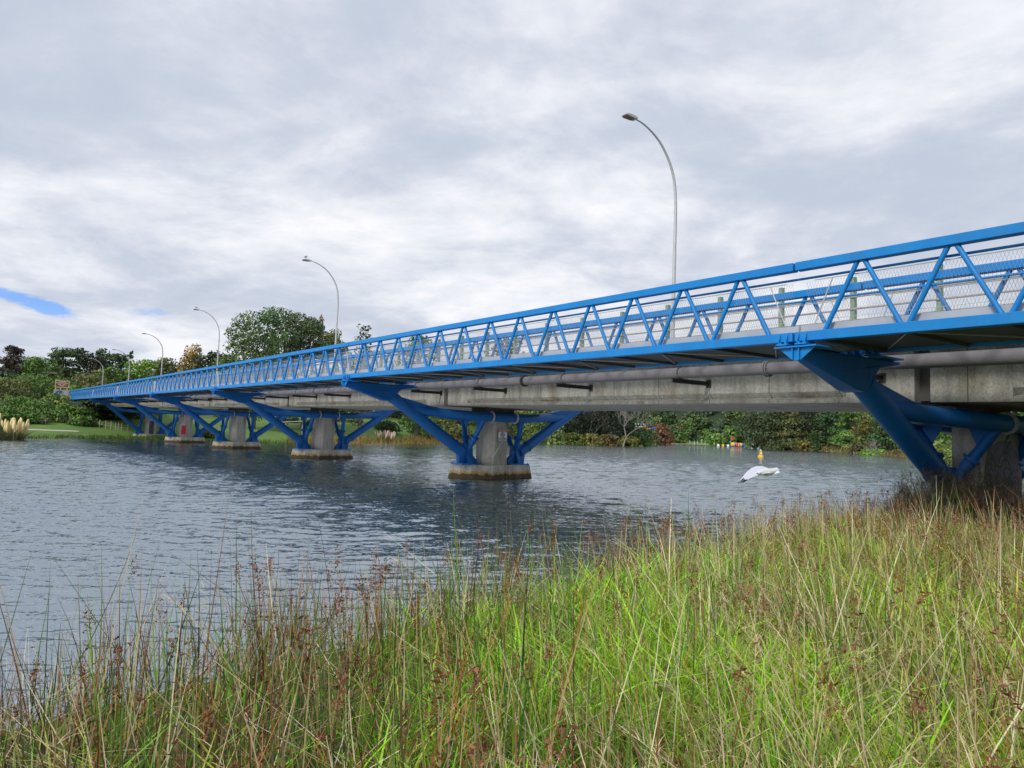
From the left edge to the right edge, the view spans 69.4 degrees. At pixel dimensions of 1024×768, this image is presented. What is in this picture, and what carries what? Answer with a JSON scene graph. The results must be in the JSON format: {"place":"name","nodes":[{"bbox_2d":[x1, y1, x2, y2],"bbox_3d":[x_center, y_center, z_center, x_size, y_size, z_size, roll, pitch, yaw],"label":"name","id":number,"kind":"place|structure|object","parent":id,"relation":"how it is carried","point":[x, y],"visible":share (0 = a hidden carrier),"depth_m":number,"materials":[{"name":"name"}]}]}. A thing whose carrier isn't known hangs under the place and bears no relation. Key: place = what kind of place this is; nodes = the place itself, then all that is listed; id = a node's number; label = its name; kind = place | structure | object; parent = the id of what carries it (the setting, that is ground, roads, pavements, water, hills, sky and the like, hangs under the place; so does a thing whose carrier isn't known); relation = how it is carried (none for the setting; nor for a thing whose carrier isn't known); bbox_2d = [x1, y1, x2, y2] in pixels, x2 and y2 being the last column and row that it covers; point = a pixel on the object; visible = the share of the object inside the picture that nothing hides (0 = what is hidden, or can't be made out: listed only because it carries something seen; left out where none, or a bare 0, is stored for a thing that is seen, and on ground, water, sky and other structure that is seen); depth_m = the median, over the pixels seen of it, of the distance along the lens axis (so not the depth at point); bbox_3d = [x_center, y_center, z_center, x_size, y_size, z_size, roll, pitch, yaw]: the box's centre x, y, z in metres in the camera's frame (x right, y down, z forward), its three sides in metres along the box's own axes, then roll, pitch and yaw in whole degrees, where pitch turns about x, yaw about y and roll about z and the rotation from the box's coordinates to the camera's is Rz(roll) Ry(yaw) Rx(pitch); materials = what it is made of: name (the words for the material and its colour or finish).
{"place":"outdoors","nodes":[
{"label":"outdoors","id":0,"kind":"place"},
{"bbox_2d":[0,437,1023,730],"bbox_3d":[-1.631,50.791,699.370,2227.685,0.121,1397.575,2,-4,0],"label":"lake water","id":1,"kind":"structure","parent":0,"point":[64,501],"depth_m":18.72,"materials":[{"name":"grey liquid"}]},
{"bbox_2d":[738,466,779,482],"bbox_3d":[3.761,1.361,11.063,0.462,0.264,0.757,-2,-5,42],"label":"seagull","id":2,"kind":"object","parent":1,"relation":"on","point":[755,471],"visible":1,"depth_m":10.94,"materials":[{"name":"white"}]},
{"bbox_2d":[0,360,1023,767],"bbox_3d":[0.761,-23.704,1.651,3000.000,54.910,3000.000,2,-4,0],"label":"ground","id":3,"kind":"structure","parent":0,"point":[274,432],"depth_m":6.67,"materials":[{"name":"green plant"}]},
{"bbox_2d":[0,405,20,422],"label":"bush","id":4,"kind":"object","parent":3,"relation":"on","point":[9,413],"visible":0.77,"depth_m":104.36,"materials":[{"name":"green plant"}]},
{"bbox_2d":[0,344,26,395],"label":"tree","id":5,"kind":"object","parent":3,"relation":"on","point":[14,351],"visible":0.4,"depth_m":214.81,"materials":[{"name":"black plant"}]},
{"bbox_2d":[0,417,32,439],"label":"pampas grass","id":6,"kind":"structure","parent":3,"relation":"on","point":[7,431],"depth_m":78.40,"materials":[{"name":"beige plant"}]},
{"bbox_2d":[0,395,36,410],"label":"bush","id":7,"kind":"object","parent":3,"relation":"on","point":[17,401],"visible":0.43,"depth_m":116.89,"materials":[{"name":"green plant"}]},
{"bbox_2d":[0,377,38,399],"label":"tree","id":8,"kind":"object","parent":3,"relation":"on","point":[14,389],"visible":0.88,"depth_m":149.73,"materials":[{"name":"green plant"}]},
{"bbox_2d":[16,411,49,423],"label":"bush","id":9,"kind":"object","parent":3,"relation":"on","point":[25,416],"visible":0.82,"depth_m":106.85,"materials":[{"name":"green plant"}]},
{"bbox_2d":[18,356,50,385],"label":"tree","id":10,"kind":"object","parent":3,"relation":"on","point":[31,364],"visible":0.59,"depth_m":199.61,"materials":[{"name":"green plant"}]},
{"bbox_2d":[18,398,54,414],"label":"bush","id":11,"kind":"object","parent":3,"relation":"on","point":[40,403],"visible":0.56,"depth_m":114.95,"materials":[{"name":"green plant"}]},
{"bbox_2d":[3,372,84,399],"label":"tree","id":12,"kind":"object","parent":3,"relation":"on","point":[41,388],"visible":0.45,"depth_m":172.80,"materials":[{"name":"green plant"}]},
{"bbox_2d":[34,360,64,395],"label":"tree","id":13,"kind":"object","parent":3,"relation":"on","point":[48,367],"visible":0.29,"depth_m":207.80,"materials":[{"name":"green plant"}]},
{"bbox_2d":[32,407,71,422],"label":"bush","id":14,"kind":"object","parent":3,"relation":"on","point":[56,414],"visible":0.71,"depth_m":111.55,"materials":[{"name":"green plant"}]},
{"bbox_2d":[41,391,71,408],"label":"bush","id":15,"kind":"object","parent":3,"relation":"on","point":[57,399],"visible":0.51,"depth_m":124.06,"materials":[{"name":"green plant"}]},
{"bbox_2d":[45,347,81,384],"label":"tree","id":16,"kind":"object","parent":3,"relation":"on","point":[56,354],"visible":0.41,"depth_m":234.18,"materials":[{"name":"green plant"}]},
{"bbox_2d":[54,402,81,418],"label":"bush","id":17,"kind":"object","parent":3,"relation":"on","point":[65,406],"visible":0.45,"depth_m":116.15,"materials":[{"name":"green plant"}]},
{"bbox_2d":[65,347,88,378],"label":"tree","id":18,"kind":"object","parent":3,"relation":"on","point":[78,351],"visible":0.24,"depth_m":239.72,"materials":[{"name":"green plant"}]},
{"bbox_2d":[67,405,97,419],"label":"bush","id":19,"kind":"object","parent":3,"relation":"on","point":[84,412],"visible":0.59,"depth_m":117.27,"materials":[{"name":"green plant"}]},
{"bbox_2d":[66,415,105,425],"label":"bush","id":20,"kind":"object","parent":3,"relation":"on","point":[83,420],"visible":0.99,"depth_m":110.75,"materials":[{"name":"green plant"}]},
{"bbox_2d":[61,371,116,401],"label":"tree","id":21,"kind":"object","parent":3,"relation":"on","point":[91,381],"visible":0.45,"depth_m":188.72,"materials":[{"name":"green plant"}]},
{"bbox_2d":[72,351,111,384],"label":"tree","id":22,"kind":"object","parent":3,"relation":"on","point":[87,362],"visible":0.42,"depth_m":228.58,"materials":[{"name":"green plant"}]},
{"bbox_2d":[77,401,110,419],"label":"bush","id":23,"kind":"object","parent":3,"relation":"on","point":[99,409],"visible":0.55,"depth_m":121.30,"materials":[{"name":"green plant"}]},
{"bbox_2d":[89,367,134,386],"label":"tree","id":24,"kind":"object","parent":3,"relation":"on","point":[114,373],"visible":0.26,"depth_m":198.83,"materials":[{"name":"green plant"}]},
{"bbox_2d":[98,405,131,419],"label":"bush","id":25,"kind":"object","parent":3,"relation":"on","point":[113,414],"visible":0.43,"depth_m":123.17,"materials":[{"name":"green plant"}]},
{"bbox_2d":[105,353,130,373],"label":"tree","id":26,"kind":"object","parent":3,"relation":"on","point":[119,360],"visible":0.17,"depth_m":239.41,"materials":[{"name":"green plant"}]},
{"bbox_2d":[123,359,162,389],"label":"tree","id":27,"kind":"object","parent":3,"relation":"on","point":[143,368],"visible":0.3,"depth_m":203.88,"materials":[{"name":"green plant"}]},
{"bbox_2d":[133,408,165,436],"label":"bridge pier","id":28,"kind":"structure","parent":3,"relation":"on","point":[150,427],"depth_m":107.35,"materials":[{"name":"concrete"}]},
{"bbox_2d":[90,399,178,433],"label":"support frame","id":29,"kind":"object","parent":28,"relation":"on","point":[116,410],"visible":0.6,"depth_m":106.15,"materials":[{"name":"blue paint"}]},
{"bbox_2d":[69,387,112,400],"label":"footbridge span","id":30,"kind":"object","parent":29,"relation":"on","point":[86,394],"visible":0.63,"depth_m":113.80,"materials":[{"name":"blue paint"}]},
{"bbox_2d":[91,383,142,399],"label":"footbridge span","id":31,"kind":"object","parent":29,"relation":"on","point":[99,392],"visible":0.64,"depth_m":94.29,"materials":[{"name":"blue paint"}]},
{"bbox_2d":[24,433,294,442],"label":"bank grass","id":32,"kind":"structure","parent":3,"relation":"on","point":[96,436],"depth_m":100.61,"materials":[{"name":"green plant"}]},
{"bbox_2d":[150,357,179,380],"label":"tree","id":33,"kind":"object","parent":3,"relation":"on","point":[166,365],"visible":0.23,"depth_m":214.23,"materials":[{"name":"green plant"}]},
{"bbox_2d":[164,408,204,442],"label":"bridge pier","id":34,"kind":"structure","parent":3,"relation":"on","point":[187,422],"depth_m":89.61,"materials":[{"name":"concrete"}]},
{"bbox_2d":[113,397,227,437],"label":"support frame","id":35,"kind":"object","parent":34,"relation":"on","point":[146,410],"visible":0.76,"depth_m":88.55,"materials":[{"name":"blue paint"}]},
{"bbox_2d":[115,376,183,397],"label":"footbridge span","id":36,"kind":"object","parent":35,"relation":"on","point":[144,387],"visible":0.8,"depth_m":76.21,"materials":[{"name":"blue paint"}]},
{"bbox_2d":[175,343,201,386],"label":"tree","id":37,"kind":"object","parent":3,"relation":"on","point":[188,358],"visible":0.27,"depth_m":189.38,"materials":[{"name":"yellow plant"}]},
{"bbox_2d":[189,350,223,385],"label":"tree","id":38,"kind":"object","parent":3,"relation":"on","point":[206,362],"visible":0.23,"depth_m":173.95,"materials":[{"name":"green plant"}]},
{"bbox_2d":[210,352,242,409],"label":"tree","id":39,"kind":"object","parent":3,"relation":"on","point":[228,358],"visible":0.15,"depth_m":164.46,"materials":[{"name":"green plant"}]},
{"bbox_2d":[211,408,260,448],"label":"bridge pier","id":40,"kind":"structure","parent":3,"relation":"on","point":[237,432],"depth_m":71.81,"materials":[{"name":"concrete"}]},
{"bbox_2d":[150,395,288,441],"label":"support frame","id":41,"kind":"object","parent":40,"relation":"on","point":[191,411],"visible":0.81,"depth_m":70.97,"materials":[{"name":"blue paint"}]},
{"bbox_2d":[223,306,289,428],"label":"tree","id":42,"kind":"object","parent":3,"relation":"on","point":[254,351],"visible":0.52,"depth_m":127.51,"materials":[{"name":"green plant"}]},
{"bbox_2d":[266,307,303,423],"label":"tree","id":43,"kind":"object","parent":3,"relation":"on","point":[286,326],"visible":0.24,"depth_m":139.63,"materials":[{"name":"green plant"}]},
{"bbox_2d":[278,312,334,428],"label":"tree","id":44,"kind":"object","parent":3,"relation":"on","point":[311,329],"visible":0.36,"depth_m":137.01,"materials":[{"name":"green plant"}]},
{"bbox_2d":[290,408,352,458],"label":"bridge pier","id":45,"kind":"structure","parent":3,"relation":"on","point":[323,438],"depth_m":54.00,"materials":[{"name":"concrete"}]},
{"bbox_2d":[210,390,399,449],"bbox_3d":[-13.910,2.895,54.713,16.060,3.878,2.460,5,-5,-36],"label":"support frame","id":46,"kind":"object","parent":45,"relation":"on","point":[264,411],"visible":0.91,"depth_m":53.39,"materials":[{"name":"blue paint"}]},
{"bbox_2d":[152,365,253,395],"bbox_3d":[-25.519,-0.062,60.203,2.960,1.935,21.991,5,-5,-36],"label":"footbridge span","id":47,"kind":"object","parent":46,"relation":"on","point":[200,387],"visible":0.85,"depth_m":58.31,"materials":[{"name":"blue paint"}]},
{"bbox_2d":[214,342,403,391],"bbox_3d":[-12.595,-0.638,42.407,2.960,1.922,21.990,5,-5,-36],"label":"footbridge span","id":48,"kind":"object","parent":46,"relation":"on","point":[327,378],"visible":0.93,"depth_m":39.77,"materials":[{"name":"blue paint"}]},
{"bbox_2d":[318,328,348,412],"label":"tree","id":49,"kind":"object","parent":3,"relation":"on","point":[327,334],"visible":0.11,"depth_m":149.85,"materials":[{"name":"green plant"}]},
{"bbox_2d":[346,323,378,438],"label":"tree","id":50,"kind":"object","parent":3,"relation":"on","point":[358,421],"visible":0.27,"depth_m":134.76,"materials":[{"name":"green plant"}]},
{"bbox_2d":[280,429,469,443],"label":"orange sedge","id":51,"kind":"object","parent":3,"relation":"on","point":[417,440],"visible":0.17,"depth_m":135.71,"materials":[{"name":"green plant"}]},
{"bbox_2d":[375,430,399,442],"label":"pampas grass","id":52,"kind":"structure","parent":3,"relation":"on","point":[391,435],"depth_m":137.77,"materials":[{"name":"beige plant"}]},
{"bbox_2d":[373,420,403,431],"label":"bush","id":53,"kind":"object","parent":3,"relation":"on","point":[386,425],"visible":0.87,"depth_m":162.85,"materials":[{"name":"green plant"}]},
{"bbox_2d":[395,335,441,437],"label":"tree","id":54,"kind":"object","parent":3,"relation":"on","point":[416,428],"visible":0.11,"depth_m":159.66,"materials":[{"name":"green plant"}]},
{"bbox_2d":[441,358,472,437],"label":"tree","id":55,"kind":"object","parent":3,"relation":"on","point":[448,421],"visible":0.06,"depth_m":182.84,"materials":[{"name":"green plant"}]},
{"bbox_2d":[442,422,472,440],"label":"bush","id":56,"kind":"object","parent":3,"relation":"on","point":[453,432],"visible":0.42,"depth_m":182.63,"materials":[{"name":"green plant"}]},
{"bbox_2d":[448,408,531,478],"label":"bridge pier","id":57,"kind":"structure","parent":3,"relation":"on","point":[491,453],"depth_m":36.17,"materials":[{"name":"concrete"}]},
{"bbox_2d":[338,380,588,464],"bbox_3d":[-0.982,2.192,36.926,16.060,3.637,2.460,5,-5,-36],"label":"support frame","id":58,"kind":"object","parent":57,"relation":"on","point":[418,413],"visible":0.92,"depth_m":35.50,"materials":[{"name":"blue paint"}]},
{"bbox_2d":[346,263,864,383],"bbox_3d":[0.330,-1.226,24.612,2.960,1.909,21.990,5,-5,-36],"label":"footbridge span","id":59,"kind":"object","parent":58,"relation":"on","point":[735,346],"visible":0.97,"depth_m":20.18,"materials":[{"name":"blue paint"}]},
{"bbox_2d":[484,337,522,438],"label":"tree","id":60,"kind":"object","parent":3,"relation":"on","point":[511,431],"visible":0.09,"depth_m":168.97,"materials":[{"name":"green plant"}]},
{"bbox_2d":[0,475,1023,767],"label":"rushes","id":61,"kind":"object","parent":3,"relation":"on","point":[998,543],"visible":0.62,"depth_m":4.69,"materials":[{"name":"green plant"}]},
{"bbox_2d":[0,483,1023,767],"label":"rush seed heads","id":62,"kind":"object","parent":3,"relation":"on","point":[574,727],"visible":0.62,"depth_m":4.34,"materials":[{"name":"plant"}]},
{"bbox_2d":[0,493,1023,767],"bbox_3d":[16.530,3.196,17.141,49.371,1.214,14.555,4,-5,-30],"label":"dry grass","id":63,"kind":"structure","parent":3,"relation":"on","point":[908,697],"depth_m":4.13,"materials":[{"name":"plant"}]},
{"bbox_2d":[0,365,1023,445],"bbox_3d":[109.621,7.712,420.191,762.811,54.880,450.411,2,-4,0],"label":"woodland","id":64,"kind":"object","parent":3,"relation":"on","point":[683,430],"visible":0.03,"depth_m":453.14,"materials":[{"name":"green plant"}]},
{"bbox_2d":[508,411,538,439],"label":"tree","id":65,"kind":"object","parent":3,"relation":"on","point":[525,433],"visible":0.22,"depth_m":217.39,"materials":[{"name":"green plant"}]},
{"bbox_2d":[526,411,564,436],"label":"tree","id":66,"kind":"object","parent":3,"relation":"on","point":[540,426],"visible":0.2,"depth_m":232.35,"materials":[{"name":"green plant"}]},
{"bbox_2d":[541,429,566,443],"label":"bush","id":67,"kind":"object","parent":3,"relation":"on","point":[553,437],"visible":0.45,"depth_m":220.10,"materials":[{"name":"green plant"}]},
{"bbox_2d":[542,411,597,436],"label":"tree","id":68,"kind":"object","parent":3,"relation":"on","point":[576,421],"visible":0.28,"depth_m":242.19,"materials":[{"name":"green plant"}]},
{"bbox_2d":[563,432,586,444],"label":"bush","id":69,"kind":"object","parent":3,"relation":"on","point":[571,437],"visible":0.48,"depth_m":222.84,"materials":[{"name":"green plant"}]},
{"bbox_2d":[583,433,603,444],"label":"bush","id":70,"kind":"object","parent":3,"relation":"on","point":[589,437],"visible":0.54,"depth_m":223.83,"materials":[{"name":"green plant"}]},
{"bbox_2d":[572,411,633,437],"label":"tree","id":71,"kind":"object","parent":3,"relation":"on","point":[606,429],"visible":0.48,"depth_m":252.12,"materials":[{"name":"green plant"}]},
{"bbox_2d":[598,433,622,445],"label":"bush","id":72,"kind":"object","parent":3,"relation":"on","point":[608,439],"visible":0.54,"depth_m":230.23,"materials":[{"name":"brown plant"}]},
{"bbox_2d":[617,435,642,445],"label":"bush","id":73,"kind":"object","parent":3,"relation":"on","point":[629,441],"visible":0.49,"depth_m":243.24,"materials":[{"name":"green plant"}]},
{"bbox_2d":[612,411,653,445],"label":"tree","id":74,"kind":"object","parent":3,"relation":"on","point":[637,431],"visible":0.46,"depth_m":258.39,"materials":[{"name":"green plant"}]},
{"bbox_2d":[615,411,652,445],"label":"bare tree","id":75,"kind":"object","parent":3,"relation":"on","point":[630,417],"visible":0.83,"depth_m":220.11,"materials":[{"name":"grey plant"}]},
{"bbox_2d":[633,429,661,445],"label":"tree","id":76,"kind":"object","parent":3,"relation":"on","point":[647,440],"visible":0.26,"depth_m":265.07,"materials":[{"name":"green plant"}]},
{"bbox_2d":[649,423,675,445],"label":"tree","id":77,"kind":"object","parent":3,"relation":"on","point":[665,433],"visible":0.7,"depth_m":332.12,"materials":[{"name":"brown plant"}]},
{"bbox_2d":[736,412,784,448],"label":"tree","id":78,"kind":"object","parent":3,"relation":"on","point":[752,430],"visible":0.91,"depth_m":296.48,"materials":[{"name":"green plant"}]},
{"bbox_2d":[753,412,807,449],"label":"tree","id":79,"kind":"object","parent":3,"relation":"on","point":[785,433],"visible":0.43,"depth_m":294.80,"materials":[{"name":"green plant"}]},
{"bbox_2d":[792,439,812,450],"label":"bush","id":80,"kind":"object","parent":3,"relation":"on","point":[804,444],"visible":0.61,"depth_m":289.43,"materials":[{"name":"green plant"}]},
{"bbox_2d":[783,412,831,449],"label":"tree","id":81,"kind":"object","parent":3,"relation":"on","point":[810,424],"visible":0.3,"depth_m":295.99,"materials":[{"name":"green plant"}]},
{"bbox_2d":[804,412,854,446],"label":"tree","id":82,"kind":"object","parent":3,"relation":"on","point":[827,418],"visible":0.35,"depth_m":282.75,"materials":[{"name":"green plant"}]},
{"bbox_2d":[826,412,873,445],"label":"tree","id":83,"kind":"object","parent":3,"relation":"on","point":[840,436],"visible":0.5,"depth_m":268.78,"materials":[{"name":"green plant"}]},
{"bbox_2d":[846,441,880,453],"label":"bush","id":84,"kind":"object","parent":3,"relation":"on","point":[856,447],"visible":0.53,"depth_m":223.18,"materials":[{"name":"green plant"}]},
{"bbox_2d":[825,448,906,456],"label":"bank reeds","id":85,"kind":"object","parent":3,"relation":"on","point":[885,454],"visible":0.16,"depth_m":199.29,"materials":[{"name":"green plant"}]},
{"bbox_2d":[848,415,888,450],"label":"tree","id":86,"kind":"object","parent":3,"relation":"on","point":[861,437],"visible":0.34,"depth_m":234.91,"materials":[{"name":"green plant"}]},
{"bbox_2d":[865,416,898,451],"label":"tree","id":87,"kind":"object","parent":3,"relation":"on","point":[884,442],"visible":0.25,"depth_m":223.34,"materials":[{"name":"green plant"}]},
{"bbox_2d":[887,432,951,452],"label":"tree","id":88,"kind":"object","parent":3,"relation":"on","point":[940,435],"visible":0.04,"depth_m":187.51,"materials":[{"name":"green plant"}]},
{"bbox_2d":[880,460,999,534],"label":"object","id":89,"kind":"object","parent":3,"relation":"on","point":[927,493],"visible":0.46,"depth_m":15.80,"materials":[{"name":"brown plant"}]},
{"bbox_2d":[933,438,951,462],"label":"bush","id":90,"kind":"object","parent":3,"relation":"on","point":[939,445],"visible":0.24,"depth_m":119.10,"materials":[{"name":"green plant"}]},
{"bbox_2d":[919,455,1022,514],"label":"shrub","id":91,"kind":"object","parent":3,"relation":"on","point":[950,475],"visible":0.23,"depth_m":16.36,"materials":[{"name":"brown plant"}]},
{"bbox_2d":[944,466,1023,535],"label":"shrub","id":92,"kind":"object","parent":3,"relation":"on","point":[1014,500],"visible":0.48,"depth_m":15.01,"materials":[{"name":"brown plant"}]},
{"bbox_2d":[952,406,1021,506],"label":"bridge pier","id":93,"kind":"structure","parent":3,"relation":"on","point":[1001,452],"depth_m":18.57,"materials":[{"name":"concrete"}]},
{"bbox_2d":[103,302,1023,411],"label":"road bridge","id":94,"kind":"structure","parent":93,"relation":"on","point":[998,386],"depth_m":23.24,"materials":[{"name":"concrete"}]},
{"bbox_2d":[302,259,338,356],"bbox_3d":[-16.376,-4.979,62.763,3.460,10.940,0.340,5,-5,-36],"label":"street lamp","id":95,"kind":"object","parent":94,"relation":"on","point":[308,260],"visible":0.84,"depth_m":63.61,"materials":[{"name":"metal"}]},
{"bbox_2d":[92,348,1023,403],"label":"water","id":96,"kind":"structure","parent":94,"relation":"attached to","point":[1007,356],"depth_m":22.12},
{"bbox_2d":[114,264,1020,390],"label":"guard rail","id":97,"kind":"object","parent":94,"relation":"on","point":[781,322],"visible":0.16,"depth_m":20.83,"materials":[{"name":"grey metal"}]},
{"bbox_2d":[621,113,676,337],"bbox_3d":[5.955,-5.952,32.010,3.460,10.940,0.340,5,-5,-36],"label":"street lamp","id":98,"kind":"object","parent":94,"relation":"on","point":[630,116],"visible":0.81,"depth_m":32.83,"materials":[{"name":"metal"}]},
{"bbox_2d":[774,344,1023,502],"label":"support frame","id":99,"kind":"object","parent":93,"relation":"on","point":[912,429],"visible":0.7,"depth_m":16.64,"materials":[{"name":"blue paint"}]},
{"bbox_2d":[794,222,1023,356],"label":"footbridge span","id":100,"kind":"object","parent":99,"relation":"on","point":[994,323],"visible":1,"depth_m":13.63,"materials":[{"name":"blue paint"}]},
{"bbox_2d":[0,0,1023,370],"label":"sky","id":101,"kind":"structure","parent":0,"point":[445,162],"materials":[{"name":"grey"}]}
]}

